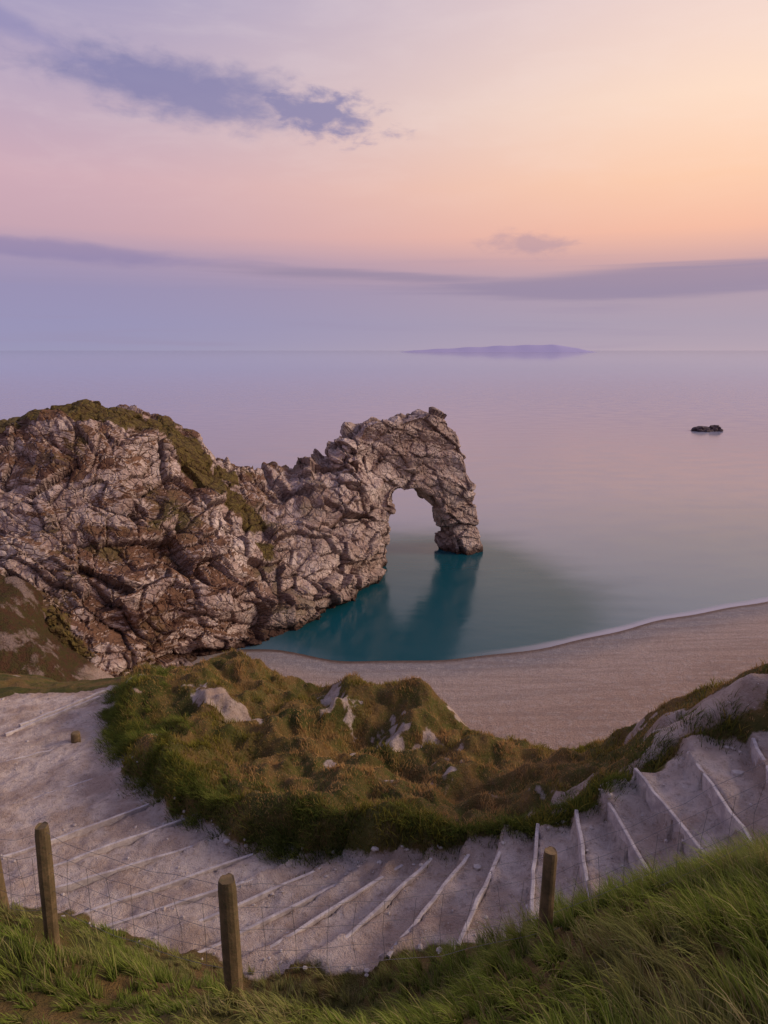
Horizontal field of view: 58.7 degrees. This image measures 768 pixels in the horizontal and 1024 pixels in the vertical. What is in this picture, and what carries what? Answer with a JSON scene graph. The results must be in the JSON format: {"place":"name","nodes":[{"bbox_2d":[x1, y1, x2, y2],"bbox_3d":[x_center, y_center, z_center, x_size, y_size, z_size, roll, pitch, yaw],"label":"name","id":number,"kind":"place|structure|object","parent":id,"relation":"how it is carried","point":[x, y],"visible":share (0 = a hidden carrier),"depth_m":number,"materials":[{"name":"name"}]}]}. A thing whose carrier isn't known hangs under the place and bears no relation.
{"place":"outdoors","nodes":[
{"label":"outdoors","id":0,"kind":"place"},
{"bbox_2d":[0,399,482,676],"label":"rock arch headland","id":1,"kind":"structure","parent":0,"point":[132,537],"depth_m":142.13,"materials":[{"name":"stone"}]},
{"bbox_2d":[0,650,767,1023],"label":"hillside","id":2,"kind":"structure","parent":0,"point":[64,762],"depth_m":12.71,"materials":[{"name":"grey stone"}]},
{"bbox_2d":[71,730,80,742],"bbox_3d":[-9.031,6.743,20.054,0.282,0.600,0.268,0,13,0],"label":"wooden stump","id":3,"kind":"object","parent":2,"relation":"on","point":[75,737],"visible":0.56,"depth_m":19.92,"materials":[{"name":"brown wood"}]},
{"bbox_2d":[0,697,751,976],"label":"chalk rubble","id":4,"kind":"object","parent":2,"relation":"on","point":[591,827],"visible":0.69,"depth_m":11.51,"materials":[{"name":"stone"}]},
{"bbox_2d":[0,820,767,1023],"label":"foreground grass","id":5,"kind":"structure","parent":2,"relation":"on","point":[713,909],"depth_m":5.32,"materials":[{"name":"green plant"}]},
{"bbox_2d":[0,760,767,996],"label":"wire fence","id":6,"kind":"object","parent":2,"relation":"on","point":[229,929],"visible":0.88,"depth_m":6.07,"materials":[{"name":"brown wood"}]},
{"bbox_2d":[3,689,767,958],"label":"wooden step boards","id":7,"kind":"object","parent":2,"relation":"on","point":[655,801],"visible":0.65,"depth_m":11.35,"materials":[{"name":"grey wood"}]},
{"bbox_2d":[86,646,767,876],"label":"mound turf","id":8,"kind":"structure","parent":2,"relation":"on","point":[581,748],"depth_m":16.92,"materials":[{"name":"green plant"}]},
{"bbox_2d":[0,350,767,660],"bbox_3d":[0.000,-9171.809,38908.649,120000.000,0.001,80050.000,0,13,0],"label":"sea","id":9,"kind":"structure","parent":0,"point":[613,492],"depth_m":384.35,"materials":[{"name":"liquid"}]},
{"bbox_2d":[690,426,714,431],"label":"sea rock","id":10,"kind":"object","parent":9,"relation":"in","point":[702,429],"visible":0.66,"depth_m":516.23,"materials":[{"name":"black stone"}]},
{"bbox_2d":[709,425,722,431],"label":"sea rock","id":11,"kind":"object","parent":9,"relation":"in","point":[715,428],"visible":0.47,"depth_m":516.24,"materials":[{"name":"black stone"}]},
{"bbox_2d":[0,574,767,749],"bbox_3d":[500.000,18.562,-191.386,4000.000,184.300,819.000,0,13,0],"label":"beach","id":12,"kind":"structure","parent":0,"point":[573,694],"depth_m":124.76,"materials":[{"name":"beige sand"}]},
{"bbox_2d":[0,0,767,349],"label":"sky","id":13,"kind":"structure","parent":0,"point":[175,174],"materials":[{"name":"purple"}]},
{"bbox_2d":[405,344,592,351],"bbox_3d":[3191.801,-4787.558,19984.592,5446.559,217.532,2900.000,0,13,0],"label":"distant island","id":14,"kind":"structure","parent":0,"point":[539,348],"depth_m":18901.90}
]}

